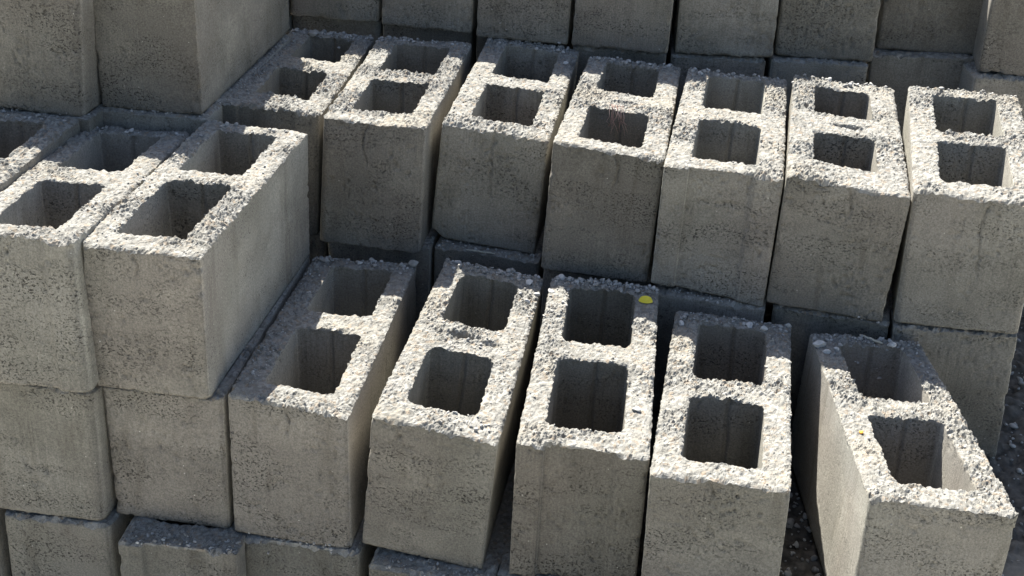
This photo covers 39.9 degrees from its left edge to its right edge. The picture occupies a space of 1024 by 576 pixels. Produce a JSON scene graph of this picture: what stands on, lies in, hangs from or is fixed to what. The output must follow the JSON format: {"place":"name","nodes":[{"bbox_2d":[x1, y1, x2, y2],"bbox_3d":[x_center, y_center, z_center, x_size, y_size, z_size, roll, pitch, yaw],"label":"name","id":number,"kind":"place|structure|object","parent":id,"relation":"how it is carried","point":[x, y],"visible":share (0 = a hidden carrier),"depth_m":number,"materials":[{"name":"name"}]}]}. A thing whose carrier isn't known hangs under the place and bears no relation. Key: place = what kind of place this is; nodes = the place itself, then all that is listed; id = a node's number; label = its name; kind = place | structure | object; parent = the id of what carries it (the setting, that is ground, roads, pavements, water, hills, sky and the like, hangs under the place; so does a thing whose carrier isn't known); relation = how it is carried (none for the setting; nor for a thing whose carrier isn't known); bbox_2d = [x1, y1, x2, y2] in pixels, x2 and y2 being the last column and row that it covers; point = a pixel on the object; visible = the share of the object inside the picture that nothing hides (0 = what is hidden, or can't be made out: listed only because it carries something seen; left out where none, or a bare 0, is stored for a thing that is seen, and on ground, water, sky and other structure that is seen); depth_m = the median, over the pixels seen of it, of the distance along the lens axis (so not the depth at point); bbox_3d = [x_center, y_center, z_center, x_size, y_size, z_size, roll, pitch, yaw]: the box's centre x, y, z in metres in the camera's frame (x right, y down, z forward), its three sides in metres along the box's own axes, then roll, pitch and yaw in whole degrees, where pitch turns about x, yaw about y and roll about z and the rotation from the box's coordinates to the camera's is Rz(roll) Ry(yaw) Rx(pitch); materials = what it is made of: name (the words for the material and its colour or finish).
{"place":"outdoors","nodes":[
{"label":"outdoors","id":0,"kind":"place"},
{"bbox_2d":[0,508,12,575],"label":"cinder block","id":1,"kind":"object","parent":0,"point":[5,566],"depth_m":1.79,"materials":[{"name":"concrete"}]},
{"bbox_2d":[221,29,373,235],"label":"cinder block","id":2,"kind":"object","parent":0,"point":[279,89],"depth_m":2.06,"materials":[{"name":"concrete"}]},
{"bbox_2d":[309,29,318,36],"bbox_3d":[-0.324,-0.416,2.305,0.017,0.010,0.018,3,27,0],"label":"stone","id":3,"kind":"object","parent":2,"relation":"on","point":[313,33],"visible":1,"depth_m":2.30,"materials":[{"name":"grey stone"}]},
{"bbox_2d":[293,15,382,43],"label":"cinder block","id":4,"kind":"object","parent":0,"point":[374,29],"depth_m":2.38,"materials":[{"name":"concrete"}]},
{"bbox_2d":[290,0,382,21],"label":"cinder block","id":5,"kind":"object","parent":4,"relation":"on","point":[363,10],"depth_m":2.34,"materials":[{"name":"concrete"}]},
{"bbox_2d":[641,311,791,575],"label":"cinder block","id":6,"kind":"object","parent":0,"point":[714,518],"depth_m":1.61,"materials":[{"name":"concrete"}]},
{"bbox_2d":[746,322,752,327],"bbox_3d":[0.314,0.049,1.871,0.010,0.007,0.011,-13,31,-28],"label":"stone","id":7,"kind":"object","parent":6,"relation":"on","point":[749,324],"visible":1,"depth_m":1.87,"materials":[{"name":"grey stone"}]},
{"bbox_2d":[760,326,767,330],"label":"stone","id":8,"kind":"object","parent":6,"relation":"on","point":[763,328],"visible":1,"depth_m":1.86,"materials":[{"name":"grey stone"}]},
{"bbox_2d":[764,48,868,121],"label":"cinder block","id":9,"kind":"object","parent":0,"point":[787,68],"depth_m":2.27,"materials":[{"name":"concrete"}]},
{"bbox_2d":[773,0,880,61],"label":"cinder block","id":10,"kind":"object","parent":9,"relation":"on","point":[836,29],"depth_m":2.25,"materials":[{"name":"concrete"}]},
{"bbox_2d":[636,302,1023,575],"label":"ground","id":11,"kind":"structure","parent":0,"point":[1005,472],"depth_m":1.90,"materials":[{"name":"grey gravel"}]},
{"bbox_2d":[5,504,134,575],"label":"cinder block","id":12,"kind":"object","parent":11,"relation":"on","point":[39,544],"depth_m":1.75,"materials":[{"name":"concrete"}]},
{"bbox_2d":[0,383,117,520],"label":"cinder block","id":13,"kind":"object","parent":12,"relation":"on","point":[55,455],"depth_m":1.69,"materials":[{"name":"concrete"}]},
{"bbox_2d":[0,112,79,191],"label":"cinder block","id":14,"kind":"object","parent":13,"relation":"on","point":[26,144],"depth_m":1.85,"materials":[{"name":"concrete"}]},
{"bbox_2d":[0,103,103,131],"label":"cinder block","id":15,"kind":"object","parent":13,"relation":"on","point":[91,121],"depth_m":1.91,"materials":[{"name":"concrete"}]},
{"bbox_2d":[0,0,101,116],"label":"cinder block","id":16,"kind":"object","parent":15,"relation":"on","point":[49,59],"depth_m":1.87,"materials":[{"name":"concrete"}]},
{"bbox_2d":[0,126,188,392],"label":"cinder block","id":17,"kind":"object","parent":13,"relation":"on","point":[46,332],"depth_m":1.62,"materials":[{"name":"concrete"}]},
{"bbox_2d":[118,516,246,575],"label":"cinder block","id":18,"kind":"object","parent":11,"relation":"on","point":[173,558],"depth_m":1.71,"materials":[{"name":"concrete"}]},
{"bbox_2d":[103,255,309,527],"bbox_3d":[-0.383,0.112,1.871,0.150,0.198,0.406,7,27,7],"label":"cinder block","id":19,"kind":"object","parent":18,"relation":"on","point":[171,457],"depth_m":1.70,"materials":[{"name":"concrete"}]},
{"bbox_2d":[82,119,309,398],"bbox_3d":[-0.384,-0.052,1.780,0.147,0.192,0.407,7,27,7],"label":"cinder block","id":20,"kind":"object","parent":19,"relation":"on","point":[169,316],"depth_m":1.66,"materials":[{"name":"concrete"}]},
{"bbox_2d":[286,12,292,33],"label":"cinder block","id":21,"kind":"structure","parent":11,"relation":"on","point":[290,22],"depth_m":2.39,"materials":[{"name":"concrete"}]},
{"bbox_2d":[245,514,377,575],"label":"cinder block","id":22,"kind":"object","parent":11,"relation":"on","point":[286,557],"depth_m":1.72,"materials":[{"name":"concrete"}]},
{"bbox_2d":[228,256,415,548],"bbox_3d":[-0.237,0.130,1.849,0.151,0.200,0.408,6,27,6],"label":"cinder block","id":23,"kind":"object","parent":22,"relation":"on","point":[300,447],"depth_m":1.71,"materials":[{"name":"concrete"}]},
{"bbox_2d":[408,260,418,266],"bbox_3d":[-0.137,-0.033,1.969,0.014,0.011,0.011,22,33,33],"label":"stone","id":24,"kind":"object","parent":23,"relation":"on","point":[412,263],"visible":1,"depth_m":1.97,"materials":[{"name":"grey stone"}]},
{"bbox_2d":[309,231,328,263],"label":"cinder block","id":25,"kind":"object","parent":11,"relation":"on","point":[318,247],"depth_m":2.07,"materials":[{"name":"concrete"}]},
{"bbox_2d":[101,34,290,136],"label":"cinder block","id":26,"kind":"object","parent":25,"relation":"on","point":[147,120],"depth_m":1.93,"materials":[{"name":"concrete"}]},
{"bbox_2d":[93,0,289,113],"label":"cinder block","id":27,"kind":"object","parent":26,"relation":"on","point":[189,56],"depth_m":1.91,"materials":[{"name":"concrete"}]},
{"bbox_2d":[328,227,440,323],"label":"cinder block","id":28,"kind":"object","parent":11,"relation":"on","point":[424,280],"depth_m":2.05,"materials":[{"name":"concrete"}]},
{"bbox_2d":[320,36,470,253],"bbox_3d":[-0.170,-0.233,2.149,0.155,0.198,0.408,6,27,5],"label":"cinder block","id":29,"kind":"object","parent":28,"relation":"on","point":[379,175],"depth_m":1.99,"materials":[{"name":"concrete"}]},
{"bbox_2d":[369,454,515,575],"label":"cinder block","id":30,"kind":"object","parent":11,"relation":"on","point":[500,536],"depth_m":1.70,"materials":[{"name":"concrete"}]},
{"bbox_2d":[362,260,542,569],"bbox_3d":[-0.065,0.148,1.822,0.161,0.208,0.410,7,27,7],"label":"cinder block","id":31,"kind":"object","parent":30,"relation":"on","point":[436,487],"depth_m":1.68,"materials":[{"name":"concrete"}]},
{"bbox_2d":[526,279,532,284],"bbox_3d":[0.024,-0.008,1.923,0.010,0.007,0.011,3,27,0],"label":"stone","id":32,"kind":"object","parent":31,"relation":"on","point":[529,281],"visible":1,"depth_m":1.92,"materials":[{"name":"grey stone"}]},
{"bbox_2d":[434,219,545,345],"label":"cinder block","id":33,"kind":"object","parent":11,"relation":"on","point":[497,260],"depth_m":2.03,"materials":[{"name":"concrete"}]},
{"bbox_2d":[466,249,494,253],"bbox_3d":[-0.045,-0.052,2.021,0.041,0.003,0.010,3,27,0],"label":"straw","id":34,"kind":"object","parent":33,"relation":"on","point":[479,251],"visible":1,"depth_m":2.02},
{"bbox_2d":[432,38,578,253],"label":"cinder block","id":35,"kind":"object","parent":33,"relation":"on","point":[492,187],"depth_m":2.01,"materials":[{"name":"concrete"}]},
{"bbox_2d":[573,45,667,89],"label":"cinder block","id":36,"kind":"object","parent":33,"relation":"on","point":[586,53],"depth_m":2.28,"materials":[{"name":"concrete"}]},
{"bbox_2d":[572,0,674,52],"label":"cinder block","id":37,"kind":"object","parent":36,"relation":"on","point":[641,25],"depth_m":2.25,"materials":[{"name":"concrete"}]},
{"bbox_2d":[1,9,1022,575],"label":"concrete crumbs","id":38,"kind":"object","parent":11,"relation":"on","point":[511,271],"visible":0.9,"depth_m":1.92,"materials":[{"name":"grey concrete"}]},
{"bbox_2d":[383,24,477,70],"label":"cinder block","id":39,"kind":"object","parent":38,"relation":"on","point":[421,34],"depth_m":2.36,"materials":[{"name":"concrete"}]},
{"bbox_2d":[382,0,477,32],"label":"cinder block","id":40,"kind":"object","parent":39,"relation":"on","point":[455,15],"depth_m":2.31,"materials":[{"name":"concrete"}]},
{"bbox_2d":[476,30,572,61],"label":"cinder block","id":41,"kind":"object","parent":38,"relation":"on","point":[480,42],"depth_m":2.35,"materials":[{"name":"concrete"}]},
{"bbox_2d":[476,0,575,43],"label":"cinder block","id":42,"kind":"object","parent":41,"relation":"on","point":[549,21],"depth_m":2.28,"materials":[{"name":"concrete"}]},
{"bbox_2d":[497,523,558,575],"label":"cinder block","id":43,"kind":"object","parent":11,"relation":"on","point":[504,568],"depth_m":1.69,"materials":[{"name":"concrete"}]},
{"bbox_2d":[509,279,658,575],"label":"cinder block","id":44,"kind":"object","parent":43,"relation":"on","point":[579,494],"depth_m":1.66,"materials":[{"name":"concrete"}]},
{"bbox_2d":[632,407,640,411],"bbox_3d":[0.146,0.143,1.654,0.011,0.006,0.010,3,27,0],"label":"stone","id":45,"kind":"object","parent":44,"relation":"on","point":[637,409],"visible":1,"depth_m":1.65,"materials":[{"name":"white stone"}]},
{"bbox_2d":[639,296,652,302],"bbox_3d":[0.179,0.015,1.883,0.019,0.006,0.009,6,40,5],"label":"petal","id":46,"kind":"object","parent":44,"relation":"on","point":[645,299],"visible":1,"depth_m":1.88,"materials":[{"name":"yellow plant"}]},
{"bbox_2d":[540,239,656,328],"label":"cinder block","id":47,"kind":"object","parent":11,"relation":"on","point":[549,276],"depth_m":2.00,"materials":[{"name":"concrete"}]},
{"bbox_2d":[541,56,680,282],"bbox_3d":[0.156,-0.190,2.100,0.158,0.197,0.406,7,27,8],"label":"cinder block","id":48,"kind":"object","parent":47,"relation":"on","point":[602,209],"depth_m":1.94,"materials":[{"name":"concrete"}]},
{"bbox_2d":[606,104,627,134],"bbox_3d":[0.152,-0.242,2.030,0.032,0.041,0.015,7,27,7],"label":"fibre tuft","id":49,"kind":"object","parent":48,"relation":"hanging from","point":[620,114],"visible":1,"depth_m":2.02,"materials":[{"name":"white fabric"}]},
{"bbox_2d":[652,278,767,409],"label":"cinder block","id":50,"kind":"object","parent":11,"relation":"on","point":[671,303],"depth_m":1.94,"materials":[{"name":"concrete"}]},
{"bbox_2d":[651,67,786,306],"bbox_3d":[0.307,-0.160,2.054,0.159,0.198,0.408,7,27,8],"label":"cinder block","id":51,"kind":"object","parent":50,"relation":"on","point":[717,219],"depth_m":1.90,"materials":[{"name":"concrete"}]},
{"bbox_2d":[770,291,889,428],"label":"cinder block","id":52,"kind":"object","parent":11,"relation":"on","point":[805,325],"depth_m":1.91,"materials":[{"name":"concrete"}]},
{"bbox_2d":[766,76,910,321],"bbox_3d":[0.465,-0.142,2.026,0.162,0.206,0.410,7,27,8],"label":"cinder block","id":53,"kind":"object","parent":52,"relation":"on","point":[837,237],"depth_m":1.87,"materials":[{"name":"concrete"}]},
{"bbox_2d":[791,333,1018,575],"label":"cinder block","id":54,"kind":"object","parent":11,"relation":"on","point":[854,509],"depth_m":1.66,"materials":[{"name":"concrete"}]},
{"bbox_2d":[813,340,825,347],"bbox_3d":[0.398,0.073,1.831,0.018,0.010,0.012,-12,31,-26],"label":"stone","id":55,"kind":"object","parent":54,"relation":"on","point":[818,343],"visible":1,"depth_m":1.83,"materials":[{"name":"grey stone"}]},
{"bbox_2d":[822,349,830,353],"bbox_3d":[0.405,0.082,1.818,0.010,0.006,0.007,3,27,0],"label":"stone","id":56,"kind":"object","parent":54,"relation":"on","point":[826,351],"visible":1,"depth_m":1.82,"materials":[{"name":"grey stone"}]},
{"bbox_2d":[859,334,882,343],"bbox_3d":[0.474,0.067,1.861,0.034,0.004,0.004,24,34,35],"label":"twig","id":57,"kind":"object","parent":54,"relation":"on","point":[874,340],"visible":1,"depth_m":1.86,"materials":[{"name":"wood"}]},
{"bbox_2d":[887,341,896,346],"bbox_3d":[0.497,0.074,1.846,0.013,0.008,0.010,3,27,0],"label":"stone","id":58,"kind":"object","parent":54,"relation":"on","point":[892,344],"visible":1,"depth_m":1.84,"materials":[{"name":"grey stone"}]},
{"bbox_2d":[887,280,1016,456],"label":"cinder block","id":59,"kind":"object","parent":11,"relation":"on","point":[972,368],"depth_m":1.89,"materials":[{"name":"concrete"}]},
{"bbox_2d":[892,86,1023,333],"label":"cinder block","id":60,"kind":"object","parent":59,"relation":"on","point":[959,264],"depth_m":1.85,"materials":[{"name":"concrete"}]},
{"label":"cinder block","id":61,"kind":"object","parent":11,"relation":"on","visible":0},
{"bbox_2d":[958,61,1023,120],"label":"cinder block","id":62,"kind":"object","parent":61,"relation":"on","point":[972,78],"depth_m":2.25,"materials":[{"name":"concrete"}]},
{"bbox_2d":[972,0,1023,75],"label":"cinder block","id":63,"kind":"object","parent":62,"relation":"on","point":[999,44],"depth_m":2.23,"materials":[{"name":"concrete"}]},
{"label":"cinder block","id":64,"kind":"object","parent":11,"relation":"on","visible":0},
{"bbox_2d":[667,30,765,123],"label":"cinder block","id":65,"kind":"object","parent":64,"relation":"on","point":[743,65],"depth_m":2.27,"materials":[{"name":"concrete"}]},
{"bbox_2d":[672,0,778,56],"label":"cinder block","id":66,"kind":"object","parent":65,"relation":"on","point":[739,28],"depth_m":2.24,"materials":[{"name":"concrete"}]},
{"bbox_2d":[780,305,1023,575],"bbox_3d":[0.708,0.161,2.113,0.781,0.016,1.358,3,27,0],"label":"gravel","id":67,"kind":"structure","parent":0,"point":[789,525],"depth_m":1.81,"materials":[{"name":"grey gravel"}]},
{"bbox_2d":[865,44,973,134],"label":"cinder block","id":68,"kind":"object","parent":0,"point":[899,72],"depth_m":2.32,"materials":[{"name":"concrete"}]},
{"bbox_2d":[875,0,982,53],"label":"cinder block","id":69,"kind":"object","parent":68,"relation":"on","point":[945,26],"depth_m":2.31,"materials":[{"name":"concrete"}]}
]}

